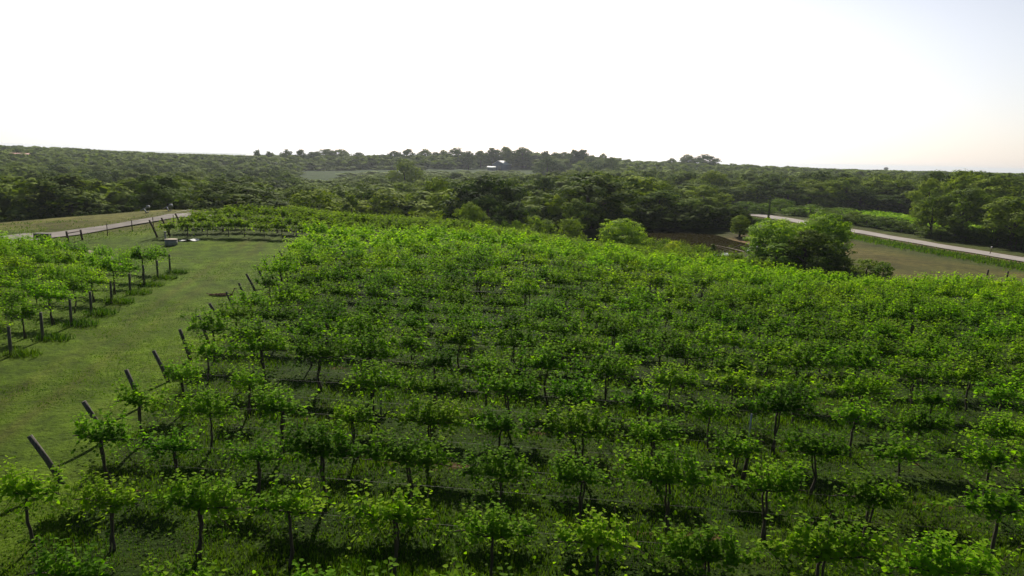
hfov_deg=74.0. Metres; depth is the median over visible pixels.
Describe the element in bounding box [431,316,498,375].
grapevine
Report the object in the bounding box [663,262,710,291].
grapevine
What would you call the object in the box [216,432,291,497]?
grapevine
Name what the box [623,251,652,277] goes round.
grapevine
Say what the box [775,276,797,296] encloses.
grapevine
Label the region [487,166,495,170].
shed
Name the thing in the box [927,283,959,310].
grapevine
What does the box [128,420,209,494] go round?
grapevine
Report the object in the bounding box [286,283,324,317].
grapevine
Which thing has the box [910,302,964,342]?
grapevine
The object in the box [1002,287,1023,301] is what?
grapevine
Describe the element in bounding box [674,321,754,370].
grapevine
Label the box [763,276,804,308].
grapevine
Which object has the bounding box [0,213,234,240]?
gravel driveway
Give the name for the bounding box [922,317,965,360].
grapevine
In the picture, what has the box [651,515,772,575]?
grapevine
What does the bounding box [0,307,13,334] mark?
grapevine
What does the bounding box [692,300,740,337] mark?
grapevine
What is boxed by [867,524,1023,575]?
grapevine
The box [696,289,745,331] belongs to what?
grapevine
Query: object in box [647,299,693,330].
grapevine
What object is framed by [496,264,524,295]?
grapevine
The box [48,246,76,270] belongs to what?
grapevine
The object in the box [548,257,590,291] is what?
grapevine
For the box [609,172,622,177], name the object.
broadleaf tree
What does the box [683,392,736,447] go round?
grapevine
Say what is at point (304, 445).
grapevine
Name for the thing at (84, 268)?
grapevine
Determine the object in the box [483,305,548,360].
grapevine
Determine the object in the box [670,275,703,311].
grapevine
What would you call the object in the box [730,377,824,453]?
grapevine
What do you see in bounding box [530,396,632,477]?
grapevine
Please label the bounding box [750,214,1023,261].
country road
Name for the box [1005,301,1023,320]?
grapevine
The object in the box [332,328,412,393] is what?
grapevine
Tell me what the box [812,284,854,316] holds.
grapevine
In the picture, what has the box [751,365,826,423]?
grapevine
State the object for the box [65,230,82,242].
fence brace
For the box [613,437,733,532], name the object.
grapevine
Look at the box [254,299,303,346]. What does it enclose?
grapevine
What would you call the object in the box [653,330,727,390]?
grapevine
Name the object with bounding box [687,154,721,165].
broadleaf tree
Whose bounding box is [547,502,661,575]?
grapevine
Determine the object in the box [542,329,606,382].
grapevine
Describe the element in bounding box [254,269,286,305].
grapevine
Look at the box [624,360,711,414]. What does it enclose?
grapevine
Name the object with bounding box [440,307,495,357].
grapevine
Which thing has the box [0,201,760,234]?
undergrowth
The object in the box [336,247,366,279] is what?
grapevine
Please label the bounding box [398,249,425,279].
grapevine
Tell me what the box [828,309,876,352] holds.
grapevine
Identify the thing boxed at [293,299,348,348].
grapevine
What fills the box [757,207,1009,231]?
meadow weeds
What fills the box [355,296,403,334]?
grapevine
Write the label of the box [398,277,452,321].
grapevine
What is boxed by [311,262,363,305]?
grapevine
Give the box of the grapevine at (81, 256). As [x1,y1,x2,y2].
[72,249,98,267]
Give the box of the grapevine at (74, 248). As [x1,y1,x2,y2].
[59,238,91,268]
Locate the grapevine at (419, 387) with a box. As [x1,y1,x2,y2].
[401,365,472,427]
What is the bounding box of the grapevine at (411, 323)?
[391,308,440,351]
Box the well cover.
[164,238,177,245]
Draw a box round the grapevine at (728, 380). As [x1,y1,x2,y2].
[704,360,778,419]
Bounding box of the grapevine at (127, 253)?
[117,247,143,265]
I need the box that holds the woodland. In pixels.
[0,145,1023,230]
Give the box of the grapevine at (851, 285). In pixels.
[833,279,864,302]
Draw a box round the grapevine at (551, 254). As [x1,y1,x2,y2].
[534,244,568,274]
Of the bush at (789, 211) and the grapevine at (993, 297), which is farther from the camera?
the bush at (789, 211)
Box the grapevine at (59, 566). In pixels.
[26,535,113,575]
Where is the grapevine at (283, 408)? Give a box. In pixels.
[247,379,319,454]
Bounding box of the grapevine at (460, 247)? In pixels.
[443,239,475,266]
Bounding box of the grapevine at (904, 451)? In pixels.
[860,427,937,500]
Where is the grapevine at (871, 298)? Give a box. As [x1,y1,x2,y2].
[851,293,880,325]
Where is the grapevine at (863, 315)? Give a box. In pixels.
[831,298,885,341]
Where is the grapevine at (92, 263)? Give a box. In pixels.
[80,251,116,284]
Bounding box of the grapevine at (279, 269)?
[250,253,300,294]
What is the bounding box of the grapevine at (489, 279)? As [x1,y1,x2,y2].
[470,266,511,303]
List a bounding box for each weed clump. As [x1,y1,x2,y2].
[0,344,44,358]
[28,330,75,342]
[58,316,99,327]
[82,305,120,315]
[103,294,134,303]
[125,287,152,294]
[136,279,167,286]
[152,272,178,279]
[163,267,189,273]
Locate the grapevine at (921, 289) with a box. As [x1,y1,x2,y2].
[893,281,937,300]
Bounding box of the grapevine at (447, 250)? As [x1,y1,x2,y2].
[431,239,463,267]
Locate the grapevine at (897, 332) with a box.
[876,316,913,357]
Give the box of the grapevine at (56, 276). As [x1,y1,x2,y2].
[40,264,78,299]
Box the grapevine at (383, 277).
[373,265,403,295]
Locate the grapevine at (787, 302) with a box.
[768,291,803,324]
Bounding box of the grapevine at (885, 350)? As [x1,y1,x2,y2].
[840,333,910,386]
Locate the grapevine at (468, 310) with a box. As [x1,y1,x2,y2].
[432,297,491,333]
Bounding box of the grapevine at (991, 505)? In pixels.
[922,472,1023,562]
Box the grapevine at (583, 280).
[565,266,597,300]
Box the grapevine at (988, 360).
[945,345,1018,390]
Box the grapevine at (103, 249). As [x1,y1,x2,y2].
[91,244,116,257]
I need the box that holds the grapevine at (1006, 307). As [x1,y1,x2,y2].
[993,293,1023,322]
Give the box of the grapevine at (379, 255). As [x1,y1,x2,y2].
[358,245,396,273]
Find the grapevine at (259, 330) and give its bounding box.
[226,313,289,361]
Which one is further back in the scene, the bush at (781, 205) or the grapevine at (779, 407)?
the bush at (781, 205)
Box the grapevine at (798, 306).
[782,289,842,339]
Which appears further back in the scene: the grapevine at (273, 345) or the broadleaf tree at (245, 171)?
the broadleaf tree at (245, 171)
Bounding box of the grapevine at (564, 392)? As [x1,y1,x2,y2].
[546,367,604,437]
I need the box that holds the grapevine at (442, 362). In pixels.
[408,345,457,395]
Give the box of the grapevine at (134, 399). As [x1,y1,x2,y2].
[110,377,177,443]
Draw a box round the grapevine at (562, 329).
[531,312,600,361]
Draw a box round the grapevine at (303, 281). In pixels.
[284,267,331,304]
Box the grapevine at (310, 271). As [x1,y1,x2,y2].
[294,261,340,295]
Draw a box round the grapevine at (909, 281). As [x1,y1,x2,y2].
[895,276,932,295]
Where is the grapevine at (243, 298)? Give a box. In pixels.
[225,287,273,327]
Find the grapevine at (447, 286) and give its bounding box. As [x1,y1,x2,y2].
[426,273,480,309]
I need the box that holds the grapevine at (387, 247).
[368,241,406,269]
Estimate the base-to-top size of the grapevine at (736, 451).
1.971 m
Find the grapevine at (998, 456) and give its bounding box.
[928,429,1023,504]
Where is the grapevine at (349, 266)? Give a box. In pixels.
[328,254,368,278]
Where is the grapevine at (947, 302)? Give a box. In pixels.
[928,296,962,327]
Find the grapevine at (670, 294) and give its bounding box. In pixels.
[649,281,702,315]
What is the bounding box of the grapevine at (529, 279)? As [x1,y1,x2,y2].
[512,267,553,302]
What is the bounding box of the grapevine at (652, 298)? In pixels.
[622,285,667,327]
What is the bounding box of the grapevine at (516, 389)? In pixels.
[465,362,545,417]
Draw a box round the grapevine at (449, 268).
[427,256,463,281]
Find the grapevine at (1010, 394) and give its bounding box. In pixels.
[972,371,1023,439]
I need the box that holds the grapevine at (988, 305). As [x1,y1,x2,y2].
[959,297,1000,330]
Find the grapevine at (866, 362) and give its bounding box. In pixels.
[808,337,905,404]
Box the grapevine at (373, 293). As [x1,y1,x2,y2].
[361,278,400,320]
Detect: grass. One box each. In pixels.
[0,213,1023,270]
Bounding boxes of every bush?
[300,201,325,216]
[421,209,444,230]
[500,221,510,227]
[508,220,523,229]
[522,215,560,245]
[555,216,587,241]
[596,218,652,255]
[663,240,684,249]
[730,201,760,211]
[746,239,807,270]
[747,204,775,213]
[760,199,795,211]
[778,207,809,215]
[793,204,823,215]
[799,235,857,273]
[805,256,831,274]
[816,208,835,215]
[820,210,844,218]
[827,213,851,222]
[832,207,858,214]
[833,256,856,276]
[840,211,868,224]
[848,258,881,279]
[851,214,880,226]
[864,216,890,227]
[870,261,894,280]
[871,217,909,230]
[887,220,914,232]
[902,223,927,233]
[915,229,941,237]
[918,226,943,234]
[928,231,953,239]
[938,226,971,241]
[949,226,978,236]
[953,231,978,242]
[960,229,988,243]
[971,235,1006,245]
[972,232,996,243]
[982,232,1008,245]
[993,233,1023,247]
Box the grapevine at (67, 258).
[51,248,96,277]
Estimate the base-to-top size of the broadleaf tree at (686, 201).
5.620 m
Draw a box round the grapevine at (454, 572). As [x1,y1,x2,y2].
[367,556,474,575]
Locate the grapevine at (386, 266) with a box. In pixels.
[353,250,402,279]
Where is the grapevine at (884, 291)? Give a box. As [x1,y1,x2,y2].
[866,284,900,315]
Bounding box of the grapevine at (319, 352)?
[288,331,354,388]
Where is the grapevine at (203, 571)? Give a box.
[139,550,229,575]
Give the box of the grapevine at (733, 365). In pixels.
[713,345,771,393]
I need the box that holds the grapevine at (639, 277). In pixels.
[620,269,650,297]
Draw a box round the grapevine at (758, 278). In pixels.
[743,271,774,289]
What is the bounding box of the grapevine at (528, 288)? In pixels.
[502,276,549,313]
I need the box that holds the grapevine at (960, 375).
[941,351,1015,411]
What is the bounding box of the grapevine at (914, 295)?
[893,289,933,322]
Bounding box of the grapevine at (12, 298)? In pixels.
[0,286,27,321]
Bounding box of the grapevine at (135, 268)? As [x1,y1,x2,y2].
[107,258,140,282]
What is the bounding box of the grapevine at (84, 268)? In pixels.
[61,261,98,292]
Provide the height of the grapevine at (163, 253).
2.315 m
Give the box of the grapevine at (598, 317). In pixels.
[562,303,624,347]
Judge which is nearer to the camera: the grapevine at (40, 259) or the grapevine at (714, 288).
the grapevine at (714, 288)
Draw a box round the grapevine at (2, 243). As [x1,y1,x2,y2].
[0,238,13,264]
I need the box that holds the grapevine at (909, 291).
[885,287,932,330]
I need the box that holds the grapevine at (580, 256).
[560,248,594,274]
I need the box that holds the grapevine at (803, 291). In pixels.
[784,279,823,312]
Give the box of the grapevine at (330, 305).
[299,294,352,329]
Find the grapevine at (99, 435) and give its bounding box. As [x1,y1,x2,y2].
[68,404,148,487]
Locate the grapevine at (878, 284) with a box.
[867,277,899,305]
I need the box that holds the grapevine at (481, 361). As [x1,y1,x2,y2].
[461,346,514,402]
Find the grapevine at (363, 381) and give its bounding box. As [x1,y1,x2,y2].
[329,357,416,423]
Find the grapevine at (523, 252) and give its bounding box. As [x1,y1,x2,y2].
[505,242,539,270]
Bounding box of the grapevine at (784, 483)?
[717,453,810,540]
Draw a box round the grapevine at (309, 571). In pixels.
[252,558,360,575]
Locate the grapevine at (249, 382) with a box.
[222,363,265,415]
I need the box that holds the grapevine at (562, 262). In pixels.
[546,254,579,278]
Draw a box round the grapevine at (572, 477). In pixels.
[547,446,622,525]
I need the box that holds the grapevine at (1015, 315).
[992,312,1023,352]
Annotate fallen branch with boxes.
[206,288,235,295]
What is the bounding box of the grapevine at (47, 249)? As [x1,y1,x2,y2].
[37,244,62,265]
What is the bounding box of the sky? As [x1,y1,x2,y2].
[0,0,1023,172]
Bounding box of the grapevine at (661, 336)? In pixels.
[639,321,691,369]
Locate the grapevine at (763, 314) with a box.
[729,301,785,341]
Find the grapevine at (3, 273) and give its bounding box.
[0,265,10,281]
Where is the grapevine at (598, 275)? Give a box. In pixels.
[583,262,619,290]
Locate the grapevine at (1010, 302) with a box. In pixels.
[1001,297,1023,321]
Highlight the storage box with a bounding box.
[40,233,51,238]
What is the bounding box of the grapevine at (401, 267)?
[392,258,427,289]
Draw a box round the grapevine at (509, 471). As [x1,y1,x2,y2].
[450,440,558,521]
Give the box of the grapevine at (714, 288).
[707,283,737,309]
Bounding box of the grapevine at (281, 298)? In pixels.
[264,280,319,328]
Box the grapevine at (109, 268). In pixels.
[90,254,140,293]
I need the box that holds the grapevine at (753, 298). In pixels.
[728,285,779,325]
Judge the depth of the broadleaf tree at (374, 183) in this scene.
254.28 m
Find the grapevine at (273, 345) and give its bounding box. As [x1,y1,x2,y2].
[212,322,303,386]
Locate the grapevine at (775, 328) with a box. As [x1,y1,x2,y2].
[753,313,814,361]
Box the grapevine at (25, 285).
[13,276,54,308]
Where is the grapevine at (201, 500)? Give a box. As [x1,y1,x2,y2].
[133,466,253,559]
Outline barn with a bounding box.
[492,161,511,169]
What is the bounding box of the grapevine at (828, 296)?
[814,292,846,321]
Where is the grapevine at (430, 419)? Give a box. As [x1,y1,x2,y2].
[378,391,473,454]
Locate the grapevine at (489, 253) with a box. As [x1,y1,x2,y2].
[453,241,492,273]
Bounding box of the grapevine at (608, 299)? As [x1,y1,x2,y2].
[588,285,627,313]
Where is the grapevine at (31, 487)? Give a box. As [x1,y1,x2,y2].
[0,455,73,545]
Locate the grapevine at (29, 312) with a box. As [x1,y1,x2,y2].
[0,297,43,338]
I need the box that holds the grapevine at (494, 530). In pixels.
[431,498,542,575]
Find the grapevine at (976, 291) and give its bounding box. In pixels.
[961,283,992,303]
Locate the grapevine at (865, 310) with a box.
[847,297,893,334]
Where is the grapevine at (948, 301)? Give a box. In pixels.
[936,296,957,306]
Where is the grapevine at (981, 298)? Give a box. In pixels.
[961,295,994,326]
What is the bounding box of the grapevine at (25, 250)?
[13,241,45,273]
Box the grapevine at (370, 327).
[324,311,404,368]
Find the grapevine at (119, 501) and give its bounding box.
[67,470,140,551]
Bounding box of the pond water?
[593,231,752,254]
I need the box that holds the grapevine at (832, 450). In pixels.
[775,422,851,494]
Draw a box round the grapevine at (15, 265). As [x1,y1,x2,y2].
[0,255,37,285]
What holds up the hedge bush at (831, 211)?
on the ground at (50, 427)
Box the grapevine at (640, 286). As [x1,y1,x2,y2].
[616,279,648,313]
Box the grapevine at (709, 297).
[699,288,731,320]
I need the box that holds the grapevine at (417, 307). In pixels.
[393,289,447,337]
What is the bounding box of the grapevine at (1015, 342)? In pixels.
[999,331,1023,362]
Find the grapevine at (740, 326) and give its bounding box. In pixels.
[701,309,764,359]
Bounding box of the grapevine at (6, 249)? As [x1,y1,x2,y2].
[0,244,20,272]
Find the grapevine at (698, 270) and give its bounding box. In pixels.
[683,260,711,292]
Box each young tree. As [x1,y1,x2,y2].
[218,194,246,210]
[340,195,359,214]
[708,244,716,252]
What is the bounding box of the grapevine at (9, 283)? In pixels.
[0,270,27,306]
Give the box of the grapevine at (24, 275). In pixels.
[7,264,37,294]
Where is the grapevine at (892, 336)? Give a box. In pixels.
[849,317,913,369]
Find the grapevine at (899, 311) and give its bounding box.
[874,295,934,341]
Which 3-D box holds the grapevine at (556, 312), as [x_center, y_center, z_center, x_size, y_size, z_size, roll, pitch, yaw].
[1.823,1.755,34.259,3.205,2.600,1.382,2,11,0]
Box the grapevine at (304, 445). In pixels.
[266,411,381,505]
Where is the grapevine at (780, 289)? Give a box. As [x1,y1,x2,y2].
[753,278,791,311]
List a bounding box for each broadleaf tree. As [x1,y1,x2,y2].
[8,173,112,216]
[13,172,54,185]
[37,170,57,175]
[42,163,71,170]
[43,165,79,174]
[48,171,62,176]
[69,172,98,180]
[87,171,105,177]
[91,165,107,172]
[96,174,117,183]
[107,171,125,181]
[110,173,198,192]
[113,173,189,211]
[114,171,145,183]
[124,164,139,169]
[124,174,195,210]
[132,166,159,176]
[158,165,177,171]
[170,172,205,189]
[174,182,254,212]
[176,171,206,182]
[178,176,280,216]
[180,167,194,172]
[188,184,295,218]
[204,164,228,173]
[206,167,226,174]
[222,172,240,182]
[234,169,253,174]
[238,176,267,185]
[244,172,264,178]
[252,167,272,173]
[253,149,261,155]
[259,178,290,189]
[265,151,273,156]
[276,172,299,185]
[279,149,292,158]
[280,184,333,204]
[283,177,304,185]
[283,188,346,220]
[292,149,310,159]
[304,193,348,210]
[307,152,317,157]
[311,149,333,157]
[321,180,332,185]
[321,185,364,201]
[327,182,349,189]
[331,149,355,157]
[343,185,396,211]
[347,188,421,218]
[351,176,382,186]
[353,152,365,156]
[354,185,399,215]
[355,181,377,191]
[363,181,383,187]
[370,176,390,183]
[385,158,425,184]
[387,150,400,156]
[390,198,421,219]
[392,181,421,194]
[398,149,415,157]
[399,188,489,221]
[406,176,455,201]
[412,180,428,187]
[417,148,430,156]
[429,173,540,228]
[429,175,448,181]
[443,147,469,159]
[443,178,469,190]
[448,172,465,180]
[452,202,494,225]
[460,150,476,168]
[474,150,491,167]
[485,148,500,165]
[485,194,534,225]
[497,146,510,160]
[499,176,544,201]
[503,147,512,163]
[510,147,534,167]
[516,175,532,183]
[523,175,568,201]
[526,172,543,182]
[528,172,644,227]
[529,155,541,164]
[532,157,558,175]
[541,151,549,158]
[547,193,563,222]
[551,152,561,158]
[553,163,567,172]
[557,152,570,158]
[559,198,599,230]
[561,170,578,174]
[566,150,581,165]
[569,163,585,171]
[572,149,595,163]
[572,171,612,202]
[578,171,619,202]
[587,160,606,170]
[599,202,633,223]
[601,156,619,168]
[607,176,679,206]
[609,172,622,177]
[616,176,681,202]
[622,170,636,176]
[628,190,692,213]
[629,170,666,180]
[652,180,699,202]
[665,158,676,162]
[665,171,702,179]
[668,199,716,223]
[670,172,696,186]
[674,180,730,204]
[679,154,694,163]
[683,185,734,208]
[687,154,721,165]
[698,170,728,187]
[719,186,753,206]
[728,215,750,236]
[729,172,763,208]
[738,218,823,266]
[740,179,778,206]
[749,196,788,207]
[760,174,785,194]
[763,181,816,206]
[780,180,838,207]
[780,228,840,270]
[787,210,855,266]
[791,172,815,182]
[794,170,835,183]
[822,177,875,207]
[833,172,860,185]
[838,185,884,210]
[859,173,893,187]
[861,178,899,210]
[870,193,913,212]
[878,179,915,212]
[896,172,912,177]
[906,177,949,217]
[908,169,954,208]
[908,184,949,213]
[913,195,953,236]
[927,188,995,238]
[928,169,985,214]
[941,174,972,187]
[950,175,1023,220]
[973,170,1004,177]
[974,174,1023,199]
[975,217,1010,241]
[978,195,1023,247]
[994,174,1023,182]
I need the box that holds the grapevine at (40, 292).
[26,277,82,324]
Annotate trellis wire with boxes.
[27,437,1020,534]
[65,493,1018,574]
[75,399,1021,485]
[110,371,1006,447]
[140,348,1010,417]
[165,330,984,394]
[191,316,1021,376]
[208,302,1013,362]
[219,291,979,340]
[233,282,973,337]
[239,274,1008,328]
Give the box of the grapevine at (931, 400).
[889,380,962,432]
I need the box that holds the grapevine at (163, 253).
[141,244,171,269]
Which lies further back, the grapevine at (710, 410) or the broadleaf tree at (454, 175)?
the broadleaf tree at (454, 175)
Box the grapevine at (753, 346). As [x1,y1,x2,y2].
[734,328,795,378]
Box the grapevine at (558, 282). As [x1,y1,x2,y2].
[547,266,584,308]
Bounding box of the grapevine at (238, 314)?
[211,298,261,342]
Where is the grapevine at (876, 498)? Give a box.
[821,465,913,548]
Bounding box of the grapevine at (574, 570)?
[497,562,577,575]
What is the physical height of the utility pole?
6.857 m
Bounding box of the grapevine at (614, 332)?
[582,312,644,365]
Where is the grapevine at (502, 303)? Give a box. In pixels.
[482,289,524,321]
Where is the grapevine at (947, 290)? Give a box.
[929,279,975,316]
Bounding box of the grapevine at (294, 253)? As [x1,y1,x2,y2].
[275,246,311,279]
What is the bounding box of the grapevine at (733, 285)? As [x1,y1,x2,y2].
[718,277,751,307]
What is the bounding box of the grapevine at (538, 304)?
[522,295,565,324]
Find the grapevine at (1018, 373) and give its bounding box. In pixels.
[1004,360,1023,399]
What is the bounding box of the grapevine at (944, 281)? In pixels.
[929,277,964,293]
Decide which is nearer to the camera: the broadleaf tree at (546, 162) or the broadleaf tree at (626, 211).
the broadleaf tree at (626, 211)
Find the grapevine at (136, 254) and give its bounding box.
[122,244,165,279]
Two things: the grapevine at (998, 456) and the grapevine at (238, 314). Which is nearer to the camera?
the grapevine at (998, 456)
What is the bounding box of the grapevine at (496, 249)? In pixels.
[482,243,506,256]
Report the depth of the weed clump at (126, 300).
41.78 m
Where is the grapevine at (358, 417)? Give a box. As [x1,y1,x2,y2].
[330,394,386,459]
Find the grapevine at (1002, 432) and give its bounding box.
[945,409,1023,469]
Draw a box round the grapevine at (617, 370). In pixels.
[571,349,642,409]
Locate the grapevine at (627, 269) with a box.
[608,258,645,286]
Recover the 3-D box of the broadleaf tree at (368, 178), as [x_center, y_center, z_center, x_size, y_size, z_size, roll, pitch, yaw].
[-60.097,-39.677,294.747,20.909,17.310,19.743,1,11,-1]
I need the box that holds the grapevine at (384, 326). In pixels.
[341,304,394,348]
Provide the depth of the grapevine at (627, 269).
50.79 m
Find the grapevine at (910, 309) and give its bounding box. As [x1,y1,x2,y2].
[879,291,937,331]
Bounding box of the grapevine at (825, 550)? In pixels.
[744,508,897,575]
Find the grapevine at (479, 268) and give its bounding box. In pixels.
[451,252,500,292]
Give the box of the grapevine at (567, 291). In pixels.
[541,283,590,319]
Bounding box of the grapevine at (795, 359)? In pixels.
[753,339,839,399]
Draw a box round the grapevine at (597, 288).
[581,279,621,311]
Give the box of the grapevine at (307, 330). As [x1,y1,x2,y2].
[284,312,339,365]
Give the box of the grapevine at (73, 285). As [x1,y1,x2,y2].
[42,272,93,312]
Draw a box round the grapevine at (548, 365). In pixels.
[512,335,592,406]
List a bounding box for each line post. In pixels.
[380,372,381,414]
[646,381,651,421]
[748,413,751,439]
[910,310,915,334]
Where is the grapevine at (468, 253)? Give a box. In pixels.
[450,246,494,284]
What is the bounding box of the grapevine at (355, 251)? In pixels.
[341,245,372,271]
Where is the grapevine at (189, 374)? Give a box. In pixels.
[160,354,213,405]
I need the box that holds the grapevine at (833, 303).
[812,290,862,330]
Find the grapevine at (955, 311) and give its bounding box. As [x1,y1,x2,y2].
[915,300,976,338]
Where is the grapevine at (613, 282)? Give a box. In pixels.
[598,268,633,297]
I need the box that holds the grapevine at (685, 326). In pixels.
[669,310,714,355]
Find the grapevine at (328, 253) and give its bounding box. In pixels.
[310,245,341,266]
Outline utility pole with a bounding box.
[766,196,774,221]
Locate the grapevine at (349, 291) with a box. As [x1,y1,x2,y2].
[314,276,362,317]
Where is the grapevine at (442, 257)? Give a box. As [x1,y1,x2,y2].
[421,248,460,282]
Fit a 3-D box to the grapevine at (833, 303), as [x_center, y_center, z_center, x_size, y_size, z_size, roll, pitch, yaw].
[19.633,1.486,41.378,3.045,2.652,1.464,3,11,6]
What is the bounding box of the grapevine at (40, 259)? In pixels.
[17,249,56,281]
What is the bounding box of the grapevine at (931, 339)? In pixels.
[898,327,965,370]
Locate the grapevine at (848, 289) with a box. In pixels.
[831,278,870,311]
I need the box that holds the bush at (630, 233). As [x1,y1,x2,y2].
[596,218,652,255]
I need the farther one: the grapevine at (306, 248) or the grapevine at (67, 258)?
the grapevine at (306, 248)
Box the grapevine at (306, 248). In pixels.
[285,239,315,267]
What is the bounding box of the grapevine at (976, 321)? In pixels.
[954,304,1006,343]
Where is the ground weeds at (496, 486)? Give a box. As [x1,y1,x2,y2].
[0,272,1023,575]
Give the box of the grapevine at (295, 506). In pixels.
[241,470,335,569]
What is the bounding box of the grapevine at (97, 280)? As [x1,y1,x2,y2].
[75,267,115,302]
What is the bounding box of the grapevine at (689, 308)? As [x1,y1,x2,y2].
[663,293,708,322]
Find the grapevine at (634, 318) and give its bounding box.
[613,308,666,344]
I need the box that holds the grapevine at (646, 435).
[624,408,694,483]
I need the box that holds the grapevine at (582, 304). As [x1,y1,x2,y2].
[567,289,612,330]
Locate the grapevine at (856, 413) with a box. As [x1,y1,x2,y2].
[821,392,893,458]
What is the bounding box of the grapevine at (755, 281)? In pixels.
[731,269,775,303]
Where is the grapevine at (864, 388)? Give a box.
[822,368,899,428]
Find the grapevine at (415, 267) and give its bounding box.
[403,255,441,293]
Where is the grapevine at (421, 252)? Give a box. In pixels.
[398,239,437,265]
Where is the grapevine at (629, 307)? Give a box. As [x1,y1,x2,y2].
[608,291,651,334]
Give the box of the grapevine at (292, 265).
[268,258,300,286]
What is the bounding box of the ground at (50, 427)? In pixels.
[0,149,1023,575]
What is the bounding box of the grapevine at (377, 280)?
[359,269,398,305]
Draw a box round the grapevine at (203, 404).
[169,385,249,449]
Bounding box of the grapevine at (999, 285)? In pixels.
[988,277,1023,310]
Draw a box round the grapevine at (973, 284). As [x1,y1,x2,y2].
[953,277,993,303]
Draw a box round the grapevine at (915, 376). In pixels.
[876,355,956,408]
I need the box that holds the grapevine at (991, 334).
[963,319,1018,358]
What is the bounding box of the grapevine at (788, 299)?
[771,289,809,317]
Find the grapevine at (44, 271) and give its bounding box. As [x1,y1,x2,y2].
[35,263,66,286]
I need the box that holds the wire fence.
[106,210,184,235]
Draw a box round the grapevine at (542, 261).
[522,250,549,278]
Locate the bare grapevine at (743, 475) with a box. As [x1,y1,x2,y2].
[740,441,767,483]
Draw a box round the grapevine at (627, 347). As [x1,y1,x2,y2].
[588,330,664,386]
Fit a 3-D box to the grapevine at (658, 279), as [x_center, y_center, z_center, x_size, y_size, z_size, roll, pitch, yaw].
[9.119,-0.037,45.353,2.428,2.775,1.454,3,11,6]
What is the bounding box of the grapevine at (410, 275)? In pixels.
[383,267,435,303]
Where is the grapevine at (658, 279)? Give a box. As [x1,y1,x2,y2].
[635,269,667,306]
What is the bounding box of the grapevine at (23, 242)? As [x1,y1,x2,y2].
[9,239,45,263]
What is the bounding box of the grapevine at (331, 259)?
[310,250,336,268]
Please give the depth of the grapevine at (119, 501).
15.69 m
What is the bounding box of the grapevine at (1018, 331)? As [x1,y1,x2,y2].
[1003,315,1023,348]
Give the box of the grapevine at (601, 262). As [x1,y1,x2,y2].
[583,251,613,283]
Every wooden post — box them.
[7,326,12,356]
[27,435,64,484]
[39,312,43,340]
[68,299,72,325]
[81,400,103,437]
[89,291,92,314]
[109,281,112,302]
[124,369,142,407]
[128,273,130,292]
[142,265,144,285]
[148,220,157,237]
[152,350,169,382]
[156,260,158,278]
[168,254,170,272]
[178,329,191,361]
[197,315,209,343]
[208,303,219,323]
[245,274,258,295]
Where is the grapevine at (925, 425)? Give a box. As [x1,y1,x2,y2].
[863,401,967,462]
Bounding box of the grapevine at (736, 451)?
[700,426,765,489]
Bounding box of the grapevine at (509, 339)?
[485,322,556,375]
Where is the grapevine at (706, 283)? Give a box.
[682,269,722,306]
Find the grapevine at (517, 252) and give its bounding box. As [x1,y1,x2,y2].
[485,246,521,271]
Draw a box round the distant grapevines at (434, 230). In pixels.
[0,202,1023,302]
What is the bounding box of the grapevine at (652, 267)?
[638,257,682,292]
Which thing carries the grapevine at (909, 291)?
on the ground at (50, 427)
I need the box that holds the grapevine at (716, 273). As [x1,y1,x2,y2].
[698,265,742,288]
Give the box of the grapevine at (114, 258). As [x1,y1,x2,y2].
[103,251,125,274]
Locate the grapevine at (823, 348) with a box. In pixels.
[790,335,853,380]
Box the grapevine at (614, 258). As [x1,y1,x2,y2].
[594,247,630,279]
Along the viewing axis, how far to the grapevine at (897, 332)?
35.48 m
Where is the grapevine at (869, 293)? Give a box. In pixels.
[847,284,891,321]
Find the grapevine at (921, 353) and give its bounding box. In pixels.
[890,335,960,389]
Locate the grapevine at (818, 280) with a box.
[796,275,834,292]
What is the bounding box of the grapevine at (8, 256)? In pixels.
[0,252,25,279]
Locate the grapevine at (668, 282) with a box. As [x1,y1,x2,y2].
[654,271,683,301]
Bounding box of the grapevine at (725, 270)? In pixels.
[714,265,738,292]
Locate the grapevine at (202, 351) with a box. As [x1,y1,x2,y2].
[182,333,242,384]
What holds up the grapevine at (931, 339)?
on the ground at (50, 427)
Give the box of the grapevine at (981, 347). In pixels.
[954,331,1003,374]
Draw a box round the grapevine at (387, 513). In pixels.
[335,478,445,574]
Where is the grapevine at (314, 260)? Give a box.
[297,249,332,288]
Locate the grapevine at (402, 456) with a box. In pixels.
[354,423,457,506]
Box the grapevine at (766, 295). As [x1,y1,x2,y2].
[733,282,781,315]
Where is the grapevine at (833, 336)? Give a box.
[797,318,862,367]
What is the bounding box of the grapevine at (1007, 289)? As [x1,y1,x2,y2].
[992,284,1023,314]
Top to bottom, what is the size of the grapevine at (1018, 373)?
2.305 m
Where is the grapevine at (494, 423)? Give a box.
[446,399,538,455]
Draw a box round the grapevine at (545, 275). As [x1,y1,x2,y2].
[528,263,573,295]
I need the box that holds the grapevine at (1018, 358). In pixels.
[1000,337,1023,375]
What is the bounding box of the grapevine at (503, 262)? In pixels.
[492,250,522,286]
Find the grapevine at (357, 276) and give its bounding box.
[323,262,372,297]
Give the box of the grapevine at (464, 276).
[435,267,476,298]
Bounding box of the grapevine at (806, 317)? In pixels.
[776,305,835,349]
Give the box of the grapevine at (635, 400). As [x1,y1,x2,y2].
[607,378,687,441]
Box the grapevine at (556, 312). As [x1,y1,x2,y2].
[520,295,575,344]
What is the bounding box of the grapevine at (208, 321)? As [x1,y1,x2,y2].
[180,307,245,362]
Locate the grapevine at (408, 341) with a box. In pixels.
[387,324,438,370]
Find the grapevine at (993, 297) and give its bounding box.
[964,285,1009,317]
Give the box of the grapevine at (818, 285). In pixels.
[801,280,836,302]
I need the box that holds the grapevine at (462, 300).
[436,287,485,320]

